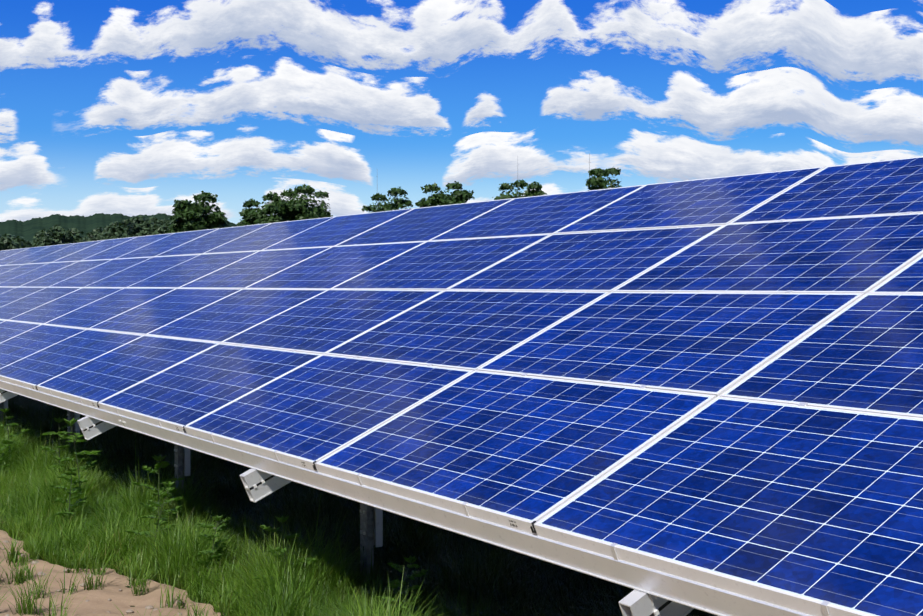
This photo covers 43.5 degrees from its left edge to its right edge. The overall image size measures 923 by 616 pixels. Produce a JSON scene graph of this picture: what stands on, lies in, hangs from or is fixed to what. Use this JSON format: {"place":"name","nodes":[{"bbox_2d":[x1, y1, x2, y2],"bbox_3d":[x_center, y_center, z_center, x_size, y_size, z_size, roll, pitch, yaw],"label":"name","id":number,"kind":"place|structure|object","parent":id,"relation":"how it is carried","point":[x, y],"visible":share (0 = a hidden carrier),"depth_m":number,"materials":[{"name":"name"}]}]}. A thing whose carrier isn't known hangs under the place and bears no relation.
{"place":"outdoors","nodes":[
{"label":"outdoors","id":0,"kind":"place"},
{"bbox_2d":[0,213,236,246],"bbox_3d":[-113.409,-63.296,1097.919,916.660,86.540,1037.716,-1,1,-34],"label":"ridge hill","id":1,"kind":"structure","parent":0,"point":[27,229],"depth_m":1049.18,"materials":[{"name":"green plant"}]},
{"bbox_2d":[8,395,611,613],"bbox_3d":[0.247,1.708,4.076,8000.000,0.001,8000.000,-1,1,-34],"label":"ground","id":2,"kind":"structure","parent":0,"point":[24,399],"depth_m":17.27,"materials":[{"name":"soil"}]},
{"bbox_2d":[0,431,11,469],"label":"weed","id":3,"kind":"object","parent":2,"relation":"on","point":[3,458],"visible":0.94,"depth_m":10.32,"materials":[{"name":"green plant"}]},
{"bbox_2d":[0,233,25,250],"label":"tree","id":4,"kind":"object","parent":2,"relation":"on","point":[9,242],"visible":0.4,"depth_m":304.90,"materials":[{"name":"green plant"}]},
{"bbox_2d":[0,408,29,456],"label":"weed","id":5,"kind":"object","parent":2,"relation":"on","point":[11,424],"visible":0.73,"depth_m":10.92,"materials":[{"name":"green plant"}]},
{"bbox_2d":[23,240,31,247],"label":"tree","id":6,"kind":"object","parent":2,"relation":"on","point":[26,243],"visible":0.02,"depth_m":322.35,"materials":[{"name":"green plant"}]},
{"bbox_2d":[30,230,55,247],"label":"tree","id":7,"kind":"object","parent":2,"relation":"on","point":[41,240],"visible":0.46,"depth_m":391.65,"materials":[{"name":"green plant"}]},
{"bbox_2d":[42,224,77,244],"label":"tree","id":8,"kind":"object","parent":2,"relation":"on","point":[58,229],"visible":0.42,"depth_m":398.71,"materials":[{"name":"green plant"}]},
{"bbox_2d":[38,417,91,470],"bbox_3d":[-3.424,1.258,9.861,0.357,0.666,0.465,1,1,25],"label":"weed","id":9,"kind":"object","parent":2,"relation":"on","point":[59,420],"visible":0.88,"depth_m":9.83,"materials":[{"name":"green plant"}]},
{"bbox_2d":[49,467,87,524],"bbox_3d":[-2.810,1.381,8.264,0.245,0.484,0.362,0,1,10],"label":"weed","id":10,"kind":"object","parent":2,"relation":"on","point":[72,491],"visible":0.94,"depth_m":8.28,"materials":[{"name":"green plant"}]},
{"bbox_2d":[61,228,86,242],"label":"tree","id":11,"kind":"object","parent":2,"relation":"on","point":[76,237],"visible":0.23,"depth_m":405.92,"materials":[{"name":"green plant"}]},
{"bbox_2d":[52,418,100,497],"bbox_3d":[-2.940,1.225,8.835,0.340,0.774,0.469,-1,1,-27],"label":"weed","id":12,"kind":"object","parent":2,"relation":"on","point":[71,438],"visible":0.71,"depth_m":8.84,"materials":[{"name":"green plant"}]},
{"bbox_2d":[84,227,102,240],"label":"tree","id":13,"kind":"object","parent":2,"relation":"on","point":[96,234],"visible":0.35,"depth_m":388.91,"materials":[{"name":"green plant"}]},
{"bbox_2d":[100,225,119,239],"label":"tree","id":14,"kind":"object","parent":2,"relation":"on","point":[110,235],"visible":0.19,"depth_m":372.13,"materials":[{"name":"green plant"}]},
{"bbox_2d":[102,221,121,234],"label":"tree","id":15,"kind":"object","parent":2,"relation":"on","point":[116,223],"visible":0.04,"depth_m":381.33,"materials":[{"name":"green plant"}]},
{"bbox_2d":[0,519,224,615],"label":"dirt patch","id":16,"kind":"object","parent":2,"relation":"on","point":[100,604],"depth_m":6.59,"materials":[{"name":"soil"}]},
{"bbox_2d":[0,540,183,615],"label":"soil pebbles","id":17,"kind":"object","parent":16,"relation":"on","point":[128,611],"visible":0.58,"depth_m":6.71,"materials":[{"name":"stone"}]},
{"bbox_2d":[0,505,260,615],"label":"grass tufts","id":18,"kind":"object","parent":16,"relation":"on","point":[13,557],"visible":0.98,"depth_m":6.65,"materials":[{"name":"green plant"}]},
{"bbox_2d":[107,219,134,239],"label":"tree","id":19,"kind":"object","parent":2,"relation":"on","point":[117,229],"visible":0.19,"depth_m":363.63,"materials":[{"name":"green plant"}]},
{"bbox_2d":[127,215,154,236],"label":"tree","id":20,"kind":"object","parent":2,"relation":"on","point":[140,229],"visible":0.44,"depth_m":367.45,"materials":[{"name":"green plant"}]},
{"bbox_2d":[125,481,181,544],"bbox_3d":[-1.942,1.372,7.417,0.290,0.537,0.336,0,1,19],"label":"weed","id":21,"kind":"object","parent":2,"relation":"on","point":[163,521],"visible":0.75,"depth_m":7.38,"materials":[{"name":"green plant"}]},
{"bbox_2d":[148,217,158,223],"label":"tree","id":22,"kind":"object","parent":2,"relation":"on","point":[153,219],"visible":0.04,"depth_m":376.87,"materials":[{"name":"green plant"}]},
{"bbox_2d":[133,454,183,517],"bbox_3d":[-2.049,1.317,7.992,0.339,0.623,0.361,0,1,5],"label":"weed","id":23,"kind":"object","parent":2,"relation":"on","point":[157,466],"visible":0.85,"depth_m":7.94,"materials":[{"name":"green plant"}]},
{"bbox_2d":[148,218,170,234],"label":"tree","id":24,"kind":"object","parent":2,"relation":"on","point":[160,227],"visible":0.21,"depth_m":366.55,"materials":[{"name":"green plant"}]},
{"bbox_2d":[166,199,207,233],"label":"tree","id":25,"kind":"object","parent":2,"relation":"on","point":[186,216],"visible":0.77,"depth_m":289.13,"materials":[{"name":"green plant"}]},
{"bbox_2d":[0,400,382,582],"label":"support posts","id":26,"kind":"object","parent":2,"relation":"on","point":[371,526],"visible":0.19,"depth_m":6.59,"materials":[{"name":"metal"}]},
{"bbox_2d":[0,156,922,615],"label":"solar array","id":27,"kind":"object","parent":26,"relation":"on","point":[680,398],"visible":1,"depth_m":5.78,"materials":[{"name":"blue glass"}]},
{"bbox_2d":[190,191,229,230],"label":"tree","id":28,"kind":"object","parent":2,"relation":"on","point":[216,218],"visible":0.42,"depth_m":294.85,"materials":[{"name":"green plant"}]},
{"bbox_2d":[195,515,233,571],"bbox_3d":[-1.460,1.437,6.879,0.240,0.430,0.272,0,1,-15],"label":"weed","id":29,"kind":"object","parent":2,"relation":"on","point":[217,518],"visible":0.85,"depth_m":6.85,"materials":[{"name":"green plant"}]},
{"bbox_2d":[236,198,263,225],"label":"tree","id":30,"kind":"object","parent":2,"relation":"on","point":[244,221],"visible":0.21,"depth_m":312.95,"materials":[{"name":"green plant"}]},
{"bbox_2d":[247,191,290,224],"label":"tree","id":31,"kind":"object","parent":2,"relation":"on","point":[275,207],"visible":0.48,"depth_m":309.04,"materials":[{"name":"green plant"}]},
{"bbox_2d":[253,516,318,580],"bbox_3d":[-0.977,1.404,6.379,0.365,0.516,0.227,0,1,-22],"label":"weed","id":32,"kind":"object","parent":2,"relation":"on","point":[282,519],"visible":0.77,"depth_m":6.37,"materials":[{"name":"green plant"}]},
{"bbox_2d":[280,188,302,220],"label":"tree","id":33,"kind":"object","parent":2,"relation":"on","point":[289,194],"depth_m":317.60,"materials":[{"name":"green plant"}]},
{"bbox_2d":[283,184,325,221],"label":"tree","id":34,"kind":"object","parent":2,"relation":"on","point":[299,209],"visible":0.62,"depth_m":314.39,"materials":[{"name":"green plant"}]},
{"bbox_2d":[312,191,332,217],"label":"tree","id":35,"kind":"object","parent":2,"relation":"on","point":[320,194],"visible":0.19,"depth_m":321.68,"materials":[{"name":"green plant"}]},
{"bbox_2d":[0,398,716,615],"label":"grass strip","id":36,"kind":"object","parent":2,"relation":"on","point":[485,579],"depth_m":7.35,"materials":[{"name":"green plant"}]},
{"bbox_2d":[361,193,394,212],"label":"tree","id":37,"kind":"object","parent":2,"relation":"on","point":[376,197],"visible":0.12,"depth_m":327.75,"materials":[{"name":"green plant"}]},
{"bbox_2d":[379,187,412,211],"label":"tree","id":38,"kind":"object","parent":2,"relation":"on","point":[401,203],"visible":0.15,"depth_m":321.65,"materials":[{"name":"green plant"}]},
{"bbox_2d":[376,555,427,615],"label":"weed","id":39,"kind":"object","parent":2,"relation":"on","point":[399,568],"visible":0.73,"depth_m":5.71,"materials":[{"name":"green plant"}]},
{"bbox_2d":[415,182,446,207],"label":"tree","id":40,"kind":"object","parent":2,"relation":"on","point":[435,199],"visible":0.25,"depth_m":297.32,"materials":[{"name":"green plant"}]},
{"bbox_2d":[441,181,473,204],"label":"tree","id":41,"kind":"object","parent":2,"relation":"on","point":[457,196],"visible":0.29,"depth_m":294.12,"materials":[{"name":"green plant"}]},
{"bbox_2d":[492,183,513,199],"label":"tree","id":42,"kind":"object","parent":2,"relation":"on","point":[505,186],"visible":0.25,"depth_m":278.50,"materials":[{"name":"green plant"}]},
{"bbox_2d":[511,179,527,197],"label":"tree","id":43,"kind":"object","parent":2,"relation":"on","point":[522,183],"visible":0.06,"depth_m":274.79,"materials":[{"name":"green plant"}]},
{"bbox_2d":[524,181,546,196],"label":"tree","id":44,"kind":"object","parent":2,"relation":"on","point":[537,191],"visible":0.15,"depth_m":269.77,"materials":[{"name":"green plant"}]},
{"bbox_2d":[585,168,605,190],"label":"tree","id":45,"kind":"object","parent":2,"relation":"on","point":[594,182],"visible":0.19,"depth_m":246.23,"materials":[{"name":"green plant"}]},
{"bbox_2d":[602,166,621,188],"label":"tree","id":46,"kind":"object","parent":2,"relation":"on","point":[614,171],"visible":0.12,"depth_m":242.44,"materials":[{"name":"green plant"}]},
{"bbox_2d":[0,0,922,223],"label":"sky","id":47,"kind":"structure","parent":0,"point":[130,108],"materials":[{"name":"blue"}]}
]}

